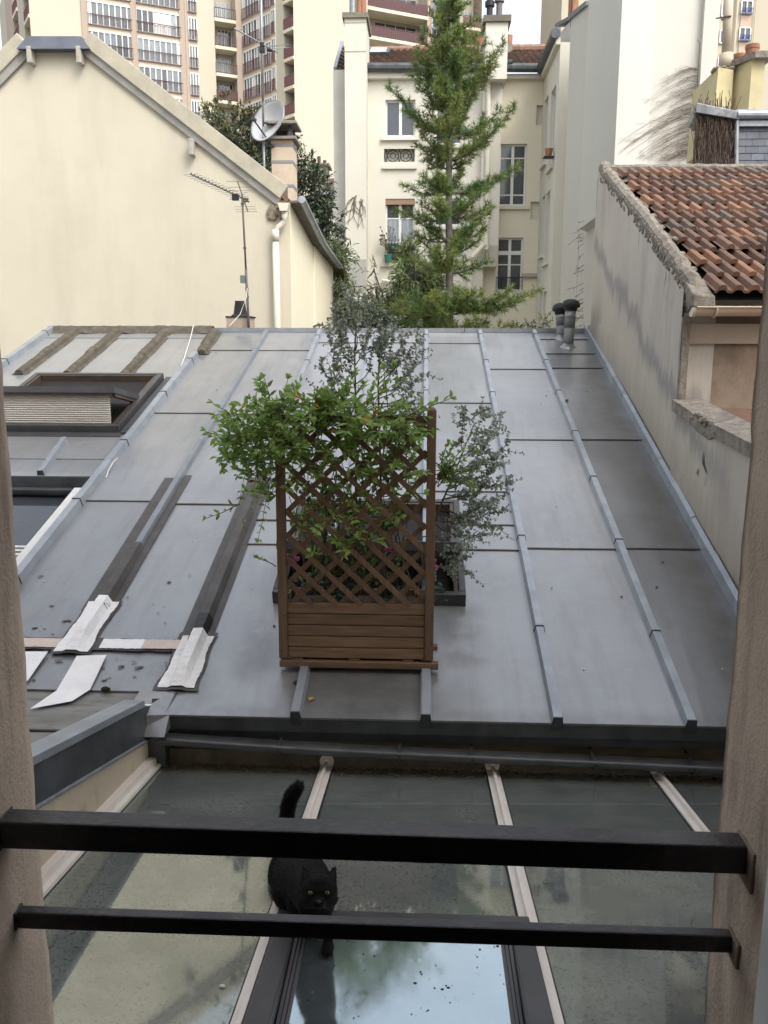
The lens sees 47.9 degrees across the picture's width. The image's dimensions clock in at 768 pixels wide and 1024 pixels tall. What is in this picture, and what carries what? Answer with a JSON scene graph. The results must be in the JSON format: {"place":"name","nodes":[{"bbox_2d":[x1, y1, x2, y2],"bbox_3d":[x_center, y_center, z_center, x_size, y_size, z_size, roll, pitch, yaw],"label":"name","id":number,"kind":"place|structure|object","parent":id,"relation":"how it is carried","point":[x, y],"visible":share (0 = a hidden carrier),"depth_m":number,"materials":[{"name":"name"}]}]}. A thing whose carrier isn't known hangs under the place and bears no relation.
{"place":"outdoors","nodes":[
{"label":"outdoors","id":0,"kind":"place"},
{"bbox_2d":[0,32,344,357],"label":"gabled house","id":1,"kind":"structure","parent":0,"point":[112,213],"depth_m":12.58,"materials":[{"name":"paint"}]},
{"bbox_2d":[231,0,290,167],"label":"antenna mast","id":2,"kind":"object","parent":1,"relation":"attached to","point":[262,49],"visible":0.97,"depth_m":13.14,"materials":[{"name":"metal"}]},
{"bbox_2d":[272,203,290,327],"bbox_3d":[-1.491,-1.084,13.019,0.274,6.791,0.160,1,11,3],"label":"rainwater pipe","id":3,"kind":"object","parent":1,"relation":"attached to","point":[284,208],"visible":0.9,"depth_m":12.50,"materials":[{"name":"white metal"}]},
{"bbox_2d":[265,120,301,200],"bbox_3d":[-1.583,-4.844,13.852,0.482,2.546,0.610,1,11,3],"label":"chimney","id":4,"kind":"object","parent":1,"relation":"on","point":[284,140],"visible":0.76,"depth_m":13.51,"materials":[{"name":"concrete"}]},
{"bbox_2d":[251,100,284,144],"bbox_3d":[-1.797,-6.010,13.309,0.510,0.678,0.536,-2,11,-9],"label":"satellite dish","id":5,"kind":"object","parent":4,"relation":"attached to","point":[274,110],"visible":0.96,"depth_m":13.39,"materials":[{"name":"metal"}]},
{"bbox_2d":[0,0,481,213],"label":"apartment tower","id":6,"kind":"structure","parent":0,"point":[189,54],"depth_m":91.24,"materials":[{"name":"concrete"},{"name":"glass"},{"name":"painted metal"}]},
{"bbox_2d":[87,0,131,30],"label":"window","id":7,"kind":"structure","parent":6,"relation":"in","point":[104,14],"depth_m":89.40,"materials":[{"name":"white glass"}]},
{"bbox_2d":[89,29,133,58],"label":"window","id":8,"kind":"structure","parent":6,"relation":"in","point":[120,43],"depth_m":90.21,"materials":[{"name":"white glass"}]},
{"bbox_2d":[136,0,179,9],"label":"window","id":9,"kind":"structure","parent":6,"relation":"in","point":[172,4],"depth_m":91.34,"materials":[{"name":"white glass"}]},
{"bbox_2d":[136,7,180,37],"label":"window","id":10,"kind":"structure","parent":6,"relation":"in","point":[149,21],"depth_m":91.49,"materials":[{"name":"white glass"}]},
{"bbox_2d":[137,36,181,65],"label":"window","id":11,"kind":"structure","parent":6,"relation":"in","point":[149,49],"depth_m":92.01,"materials":[{"name":"white glass"}]},
{"bbox_2d":[139,65,182,93],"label":"window","id":12,"kind":"structure","parent":6,"relation":"in","point":[169,80],"depth_m":92.75,"materials":[{"name":"white glass"}]},
{"bbox_2d":[187,0,196,12],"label":"window","id":13,"kind":"structure","parent":6,"relation":"in","point":[191,4],"depth_m":92.60,"materials":[{"name":"white glass"}]},
{"bbox_2d":[188,16,197,40],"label":"window","id":14,"kind":"structure","parent":6,"relation":"in","point":[192,21],"depth_m":93.03,"materials":[{"name":"white glass"}]},
{"bbox_2d":[189,44,198,68],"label":"window","id":15,"kind":"structure","parent":6,"relation":"in","point":[193,49],"depth_m":93.55,"materials":[{"name":"white glass"}]},
{"bbox_2d":[190,72,199,95],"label":"window","id":16,"kind":"structure","parent":6,"relation":"in","point":[194,77],"depth_m":94.06,"materials":[{"name":"white glass"}]},
{"bbox_2d":[191,100,200,117],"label":"window","id":17,"kind":"structure","parent":6,"relation":"in","point":[194,103],"depth_m":94.51,"materials":[{"name":"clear glass"}]},
{"bbox_2d":[241,0,258,19],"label":"window","id":18,"kind":"structure","parent":6,"relation":"in","point":[249,8],"depth_m":93.78,"materials":[{"name":"white glass"}]},
{"bbox_2d":[242,16,259,47],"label":"window","id":19,"kind":"structure","parent":6,"relation":"in","point":[252,27],"depth_m":93.97,"materials":[{"name":"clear glass"}]},
{"bbox_2d":[243,72,260,100],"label":"window","id":20,"kind":"structure","parent":6,"relation":"in","point":[252,84],"depth_m":94.98,"materials":[{"name":"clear glass"}]},
{"bbox_2d":[243,44,260,73],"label":"window","id":21,"kind":"structure","parent":6,"relation":"in","point":[252,56],"depth_m":94.49,"materials":[{"name":"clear glass"}]},
{"bbox_2d":[244,99,261,126],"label":"window","id":22,"kind":"structure","parent":6,"relation":"in","point":[257,102],"depth_m":95.12,"materials":[{"name":"clear glass"}]},
{"bbox_2d":[259,0,269,10],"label":"window","id":23,"kind":"structure","parent":6,"relation":"in","point":[265,3],"depth_m":91.34,"materials":[{"name":"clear glass"}]},
{"bbox_2d":[260,11,270,39],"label":"window","id":24,"kind":"structure","parent":6,"relation":"in","point":[267,16],"depth_m":91.72,"materials":[{"name":"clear glass"}]},
{"bbox_2d":[261,68,271,94],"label":"window","id":25,"kind":"structure","parent":6,"relation":"in","point":[267,73],"depth_m":92.80,"materials":[{"name":"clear glass"}]},
{"bbox_2d":[263,40,271,66],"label":"window","id":26,"kind":"structure","parent":6,"relation":"in","point":[267,55],"depth_m":92.22,"materials":[{"name":"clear glass"}]},
{"bbox_2d":[264,96,271,103],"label":"window","id":27,"kind":"structure","parent":6,"relation":"in","point":[266,100],"depth_m":93.26,"materials":[{"name":"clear glass"}]},
{"bbox_2d":[270,8,274,33],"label":"window","id":28,"kind":"structure","parent":6,"relation":"in","point":[272,25],"depth_m":90.76,"materials":[{"name":"clear glass"}]},
{"bbox_2d":[271,37,275,61],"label":"window","id":29,"kind":"structure","parent":6,"relation":"in","point":[273,40],"depth_m":91.25,"materials":[{"name":"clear glass"}]},
{"bbox_2d":[272,65,276,89],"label":"window","id":30,"kind":"structure","parent":6,"relation":"in","point":[274,85],"depth_m":91.79,"materials":[{"name":"white glass"}]},
{"bbox_2d":[431,18,440,38],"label":"window","id":31,"kind":"structure","parent":6,"relation":"in","point":[431,18],"depth_m":92.42,"materials":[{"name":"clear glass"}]},
{"bbox_2d":[0,0,541,73],"label":"sky","id":32,"kind":"structure","parent":0,"point":[525,26],"materials":[{"name":"white"}]},
{"bbox_2d":[384,234,460,320],"bbox_3d":[0.742,-1.347,22.253,2.320,11.269,2.056,1,11,3],"label":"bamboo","id":33,"kind":"object","parent":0,"point":[421,283],"visible":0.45,"depth_m":21.16,"materials":[{"name":"green plant"}]},
{"bbox_2d":[333,0,569,327],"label":"courtyard house","id":34,"kind":"structure","parent":0,"point":[376,159],"depth_m":26.35,"materials":[{"name":"white paint"}]},
{"bbox_2d":[346,195,365,228],"bbox_3d":[-0.842,-8.997,25.910,0.576,0.969,0.026,1,11,3],"label":"bare creeper","id":35,"kind":"object","parent":34,"relation":"attached to","point":[354,210],"visible":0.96,"depth_m":25.89,"materials":[{"name":"plant"}]},
{"bbox_2d":[369,47,389,55],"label":"roof window","id":36,"kind":"structure","parent":34,"relation":"in","point":[373,51],"depth_m":28.01,"materials":[{"name":"white glass"}]},
{"bbox_2d":[379,226,394,261],"bbox_3d":[0.100,-8.298,26.740,0.503,1.076,0.240,1,11,3],"label":"green pot","id":37,"kind":"object","parent":34,"relation":"hanging from","point":[386,256],"visible":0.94,"depth_m":26.70,"materials":[{"name":"teal plastic"}]},
{"bbox_2d":[390,233,403,249],"bbox_3d":[0.403,-8.386,26.729,0.449,0.505,0.200,1,11,3],"label":"window box","id":38,"kind":"object","parent":34,"relation":"attached to","point":[396,246],"visible":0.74,"depth_m":26.69,"materials":[{"name":"green plastic"}]},
{"bbox_2d":[381,205,414,266],"bbox_3d":[0.496,-8.679,26.883,1.146,2.024,0.260,1,11,3],"label":"window","id":39,"kind":"structure","parent":34,"relation":"in","point":[404,226],"depth_m":26.93,"materials":[{"name":"glass"}]},
{"bbox_2d":[381,100,418,140],"bbox_3d":[0.498,-11.899,26.266,1.150,1.165,0.260,1,11,3],"label":"window","id":40,"kind":"structure","parent":34,"relation":"in","point":[398,128],"depth_m":26.34,"materials":[{"name":"grey glass"}]},
{"bbox_2d":[434,199,460,229],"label":"window","id":41,"kind":"structure","parent":34,"relation":"in","point":[454,224],"depth_m":26.82,"materials":[{"name":"white paint"}]},
{"bbox_2d":[435,110,461,147],"bbox_3d":[1.967,-11.743,26.228,1.044,1.340,0.260,1,11,3],"label":"window","id":42,"kind":"structure","parent":34,"relation":"in","point":[457,143],"depth_m":26.36,"materials":[{"name":"white paint"}]},
{"bbox_2d":[496,238,522,290],"bbox_3d":[3.983,-7.863,27.485,0.820,1.630,0.072,1,11,3],"label":"window","id":43,"kind":"structure","parent":34,"relation":"in","point":[510,250],"depth_m":27.47,"materials":[{"name":"white glass"}]},
{"bbox_2d":[499,145,528,209],"bbox_3d":[3.995,-10.423,26.898,1.081,1.934,0.260,1,11,3],"label":"window","id":44,"kind":"structure","parent":34,"relation":"in","point":[512,192],"depth_m":26.97,"materials":[{"name":"white paint"}]},
{"bbox_2d":[530,202,538,219],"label":"blocked window","id":45,"kind":"structure","parent":34,"relation":"in","point":[534,205],"depth_m":27.14,"materials":[{"name":"beige paint"}]},
{"bbox_2d":[536,106,542,124],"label":"blocked window","id":46,"kind":"structure","parent":34,"relation":"in","point":[539,111],"depth_m":26.61,"materials":[{"name":"beige paint"}]},
{"bbox_2d":[539,104,547,170],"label":"window","id":47,"kind":"structure","parent":34,"relation":"in","point":[544,163],"depth_m":25.99,"materials":[{"name":"white paint"}]},
{"bbox_2d":[540,194,549,267],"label":"window","id":48,"kind":"structure","parent":34,"relation":"in","point":[545,263],"depth_m":25.52,"materials":[{"name":"white paint"}]},
{"bbox_2d":[543,148,553,158],"bbox_3d":[4.575,-9.965,24.015,0.280,0.240,0.280,1,11,3],"label":"flower pot","id":49,"kind":"object","parent":34,"relation":"on","point":[548,153],"visible":1,"depth_m":23.94,"materials":[{"name":"ceramic"}]},
{"bbox_2d":[545,90,555,174],"bbox_3d":[4.777,-10.789,24.420,0.230,2.203,1.092,1,11,3],"label":"window","id":50,"kind":"structure","parent":34,"relation":"in","point":[551,166],"depth_m":24.73,"materials":[{"name":"white paint"}]},
{"bbox_2d":[568,221,583,326],"bbox_3d":[2.478,-3.038,11.134,0.239,1.345,0.642,3,11,13],"label":"bare creeper","id":51,"kind":"object","parent":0,"point":[579,237],"visible":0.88,"depth_m":11.10,"materials":[{"name":"plant"}]},
{"bbox_2d":[540,0,767,108],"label":"apartment tower","id":52,"kind":"structure","parent":0,"point":[750,22],"depth_m":78.45,"materials":[{"name":"beige concrete"}]},
{"bbox_2d":[719,30,721,43],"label":"window","id":53,"kind":"structure","parent":52,"relation":"in","point":[720,34],"depth_m":78.34,"materials":[{"name":"white glass"}]},
{"bbox_2d":[738,27,751,40],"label":"window","id":54,"kind":"structure","parent":52,"relation":"in","point":[744,32],"depth_m":78.38,"materials":[{"name":"white glass"}]},
{"bbox_2d":[740,0,753,13],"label":"window","id":55,"kind":"structure","parent":52,"relation":"in","point":[746,5],"depth_m":77.94,"materials":[{"name":"white glass"}]},
{"bbox_2d":[587,161,767,590],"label":"tiled house","id":56,"kind":"structure","parent":0,"point":[674,244],"depth_m":6.99,"materials":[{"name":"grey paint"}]},
{"bbox_2d":[689,306,761,317],"bbox_3d":[5.258,-1.418,6.143,6.064,0.084,0.152,1,11,3],"label":"eaves gutter","id":57,"kind":"object","parent":56,"relation":"attached to","point":[728,311],"visible":1,"depth_m":6.21,"materials":[{"name":"beige plastic"}]},
{"bbox_2d":[689,90,767,163],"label":"mansard house","id":58,"kind":"structure","parent":0,"point":[723,135],"depth_m":11.10,"materials":[{"name":"tile"}]},
{"bbox_2d":[686,43,767,162],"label":"mansard chimney","id":59,"kind":"object","parent":58,"relation":"on","point":[743,75],"visible":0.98,"depth_m":11.40,"materials":[{"name":"paint"}]},
{"bbox_2d":[716,0,733,66],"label":"flue pipe","id":60,"kind":"object","parent":59,"relation":"on","point":[726,56],"visible":0.93,"depth_m":11.43,"materials":[{"name":"beige metal"}]},
{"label":"ground","id":61,"kind":"structure","parent":0,"visible":0},
{"bbox_2d":[198,90,349,253],"bbox_3d":[-2.705,-2.591,20.985,3.842,14.176,2.667,1,11,3],"label":"laurel tree","id":62,"kind":"object","parent":61,"relation":"on","point":[312,175],"visible":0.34,"depth_m":19.67,"materials":[{"name":"green plant"}]},
{"bbox_2d":[310,156,334,282],"bbox_3d":[-2.267,-8.136,41.786,1.736,16.230,5.150,1,11,3],"label":"tree","id":63,"kind":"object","parent":61,"relation":"on","point":[328,167],"depth_m":38.24,"materials":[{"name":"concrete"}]},
{"bbox_2d":[324,233,371,327],"bbox_3d":[-0.984,-0.718,19.720,1.522,10.979,2.439,1,11,3],"label":"bamboo","id":64,"kind":"object","parent":61,"relation":"on","point":[337,289],"visible":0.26,"depth_m":18.61,"materials":[{"name":"green plant"}]},
{"bbox_2d":[1,323,737,767],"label":"zinc roof","id":65,"kind":"structure","parent":61,"relation":"on","point":[597,613],"depth_m":5.53,"materials":[{"name":"grey metal"}]},
{"bbox_2d":[12,488,80,565],"bbox_3d":[-3.328,0.349,5.841,1.848,0.709,2.220,1,11,3],"label":"skylight","id":66,"kind":"object","parent":65,"relation":"attached to","point":[34,518],"visible":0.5,"depth_m":6.48,"materials":[{"name":"glass"}]},
{"bbox_2d":[3,372,170,436],"bbox_3d":[-2.973,-1.043,8.359,1.465,0.561,1.525,1,11,3],"label":"roof window","id":67,"kind":"structure","parent":65,"relation":"attached to","point":[56,404],"depth_m":7.76,"materials":[{"name":"grey metal"}]},
{"bbox_2d":[101,686,110,691],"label":"moss clump","id":68,"kind":"object","parent":65,"relation":"on","point":[105,689],"visible":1,"depth_m":4.50,"materials":[{"name":"green plant"}]},
{"bbox_2d":[105,288,247,477],"bbox_3d":[-2.112,-1.518,8.778,0.666,1.739,4.204,1,11,3],"label":"cable","id":69,"kind":"object","parent":65,"relation":"on","point":[181,364],"visible":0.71,"depth_m":10.06,"materials":[{"name":"white paint"}]},
{"bbox_2d":[225,301,255,327],"bbox_3d":[-1.821,-2.300,11.023,0.323,0.757,0.350,1,11,3],"label":"ridge chimney","id":70,"kind":"object","parent":65,"relation":"on","point":[240,321],"visible":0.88,"depth_m":10.85,"materials":[{"name":"beige concrete"}]},
{"bbox_2d":[189,173,256,327],"bbox_3d":[-1.955,-3.043,10.422,0.222,1.881,0.926,11,15,44],"label":"television aerial","id":71,"kind":"object","parent":70,"relation":"attached to","point":[237,197],"visible":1,"depth_m":10.53,"materials":[{"name":"metal"}]},
{"bbox_2d":[274,407,437,669],"bbox_3d":[-0.129,0.124,4.646,0.854,1.390,0.322,1,11,3],"label":"wooden planter","id":72,"kind":"object","parent":65,"relation":"on","point":[352,627],"visible":0.88,"depth_m":4.56,"materials":[{"name":"brown wood"}]},
{"bbox_2d":[288,556,311,598],"bbox_3d":[-0.468,0.360,4.693,0.161,0.257,0.089,1,11,3],"label":"cyclamen","id":73,"kind":"object","parent":72,"relation":"on","point":[295,559],"visible":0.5,"depth_m":4.70,"materials":[{"name":"green plant"}]},
{"bbox_2d":[317,546,342,600],"bbox_3d":[-0.294,0.340,4.674,0.138,0.304,0.100,-3,11,-18],"label":"cyclamen","id":74,"kind":"object","parent":72,"relation":"on","point":[338,597],"visible":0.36,"depth_m":4.68,"materials":[{"name":"green plant"}]},
{"bbox_2d":[200,359,480,595],"bbox_3d":[-0.226,-0.125,4.419,1.464,1.303,0.571,1,11,3],"label":"honeysuckle","id":75,"kind":"object","parent":72,"relation":"in","point":[321,408],"visible":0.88,"depth_m":4.37,"materials":[{"name":"green plant"}]},
{"bbox_2d":[331,550,354,597],"bbox_3d":[-0.212,0.347,4.675,0.142,0.291,0.087,2,11,9],"label":"cyclamen","id":76,"kind":"object","parent":72,"relation":"on","point":[346,582],"visible":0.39,"depth_m":4.69,"materials":[{"name":"green plant"}]},
{"bbox_2d":[305,285,400,597],"bbox_3d":[-0.164,-0.344,4.530,0.492,1.670,0.510,1,11,3],"label":"eucalyptus","id":77,"kind":"object","parent":72,"relation":"in","point":[340,341],"visible":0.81,"depth_m":4.44,"materials":[{"name":"green plant"}]},
{"bbox_2d":[372,545,392,600],"bbox_3d":[-0.005,0.332,4.660,0.139,0.327,0.095,1,11,3],"label":"cyclamen","id":78,"kind":"object","parent":72,"relation":"on","point":[381,595],"visible":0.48,"depth_m":4.67,"materials":[{"name":"green plant"}]},
{"bbox_2d":[383,547,409,600],"bbox_3d":[0.070,0.338,4.658,0.160,0.315,0.095,1,11,3],"label":"cyclamen","id":79,"kind":"object","parent":72,"relation":"on","point":[399,588],"visible":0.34,"depth_m":4.67,"materials":[{"name":"green plant"}]},
{"bbox_2d":[372,299,442,597],"bbox_3d":[0.116,-0.324,4.679,0.391,1.600,0.384,1,11,3],"label":"eucalyptus","id":80,"kind":"object","parent":72,"relation":"on","point":[385,343],"visible":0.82,"depth_m":4.53,"materials":[{"name":"green plant"}]},
{"bbox_2d":[423,559,447,602],"bbox_3d":[0.273,0.373,4.657,0.146,0.248,0.098,1,11,3],"label":"cyclamen","id":81,"kind":"object","parent":72,"relation":"in","point":[440,591],"visible":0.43,"depth_m":4.66,"materials":[{"name":"green plant"}]},
{"bbox_2d":[415,396,524,597],"bbox_3d":[0.531,-0.070,4.675,0.506,1.102,0.530,11,15,43],"label":"eucalyptus","id":82,"kind":"object","parent":72,"relation":"on","point":[466,517],"visible":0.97,"depth_m":4.63,"materials":[{"name":"green plant"}]},
{"bbox_2d":[272,498,465,605],"bbox_3d":[-0.065,0.263,5.785,1.170,0.506,1.250,1,11,3],"label":"roof window","id":83,"kind":"structure","parent":65,"relation":"attached to","point":[455,595],"depth_m":5.55,"materials":[{"name":"grey metal"}]},
{"bbox_2d":[41,747,723,1023],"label":"glass roof","id":84,"kind":"structure","parent":65,"relation":"attached to","point":[102,977],"depth_m":3.00,"materials":[{"name":"grey glass"}]},
{"bbox_2d":[31,699,150,866],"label":"parapet","id":85,"kind":"structure","parent":84,"relation":"on","point":[93,762],"depth_m":3.59,"materials":[{"name":"metal"}]},
{"bbox_2d":[267,778,339,956],"bbox_3d":[-0.287,1.241,2.926,0.208,0.486,0.862,-2,11,-9],"label":"black cat","id":86,"kind":"object","parent":84,"relation":"on","point":[303,886],"visible":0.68,"depth_m":2.71},
{"bbox_2d":[243,909,554,1023],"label":"roof window","id":87,"kind":"structure","parent":84,"relation":"in","point":[362,981],"depth_m":2.52,"materials":[{"name":"clear glass"}]},
{"bbox_2d":[158,733,723,775],"bbox_3d":[0.317,1.196,4.314,2.870,0.150,0.177,1,11,3],"label":"rain gutter","id":88,"kind":"object","parent":65,"relation":"attached to","point":[399,753],"visible":0.97,"depth_m":4.27,"materials":[{"name":"metal"}]},
{"bbox_2d":[552,303,564,340],"bbox_3d":[2.091,-2.232,10.215,0.217,0.473,0.222,1,11,3],"label":"vent pipe","id":89,"kind":"object","parent":65,"relation":"on","point":[558,309],"visible":0.69,"depth_m":10.16,"materials":[{"name":"metal"}]},
{"bbox_2d":[560,299,579,348],"bbox_3d":[2.125,-2.131,9.889,0.224,0.598,0.228,1,11,3],"label":"vent pipe","id":90,"kind":"object","parent":65,"relation":"on","point":[570,306],"visible":0.97,"depth_m":9.84,"materials":[{"name":"metal"}]},
{"bbox_2d":[0,232,767,1023],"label":"window wall","id":91,"kind":"structure","parent":61,"relation":"on","point":[732,992],"depth_m":1.28,"materials":[{"name":"paint"}]},
{"bbox_2d":[13,903,740,969],"bbox_3d":[-0.024,0.638,1.302,1.092,0.043,0.046,1,11,3],"label":"window bar","id":92,"kind":"object","parent":91,"relation":"attached to","point":[721,940],"depth_m":1.30,"materials":[{"name":"black paint"}]},
{"bbox_2d":[0,806,755,894],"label":"window bar","id":93,"kind":"object","parent":91,"relation":"attached to","point":[538,846],"depth_m":1.25,"materials":[{"name":"black paint"}]},
{"bbox_2d":[753,869,767,1023],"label":"window frame","id":94,"kind":"structure","parent":91,"relation":"in","point":[760,1016],"depth_m":1.12,"materials":[{"name":"white paint"}]},
{"bbox_2d":[356,255,453,327],"bbox_3d":[0.427,-0.510,20.010,2.502,10.469,1.887,1,11,3],"label":"bamboo","id":95,"kind":"object","parent":61,"relation":"on","point":[389,300],"visible":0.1,"depth_m":19.09,"materials":[{"name":"green plant"}]},
{"bbox_2d":[372,0,545,331],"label":"pine tree","id":96,"kind":"object","parent":61,"relation":"on","point":[438,309],"visible":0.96,"depth_m":15.86,"materials":[{"name":"green plant"}]},
{"bbox_2d":[510,318,537,327],"bbox_3d":[3.007,0.278,19.501,0.738,9.124,0.543,1,11,3],"label":"shrub","id":97,"kind":"object","parent":61,"relation":"on","point":[528,325],"visible":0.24,"depth_m":18.68,"materials":[{"name":"green plant"}]},
{"bbox_2d":[532,311,553,327],"bbox_3d":[2.479,1.287,14.415,0.339,9.055,0.438,-4,12,-20],"label":"young shrub","id":98,"kind":"object","parent":61,"relation":"on","point":[543,323],"visible":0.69,"depth_m":13.53,"materials":[{"name":"green plant"}]},
{"bbox_2d":[555,0,720,327],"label":"blank building","id":99,"kind":"structure","parent":61,"relation":"on","point":[626,57],"depth_m":16.03,"materials":[{"name":"paint"}]},
{"bbox_2d":[618,66,696,162],"bbox_3d":[5.058,-7.267,15.854,1.468,1.700,0.019,1,11,3],"label":"bare creeper","id":100,"kind":"object","parent":99,"relation":"attached to","point":[680,128],"visible":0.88,"depth_m":15.88,"materials":[{"name":"plant"}]},
{"bbox_2d":[697,41,699,86],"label":"creeper stem","id":101,"kind":"object","parent":99,"relation":"attached to","point":[698,65],"visible":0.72,"depth_m":15.57,"materials":[{"name":"plant"}]}
]}

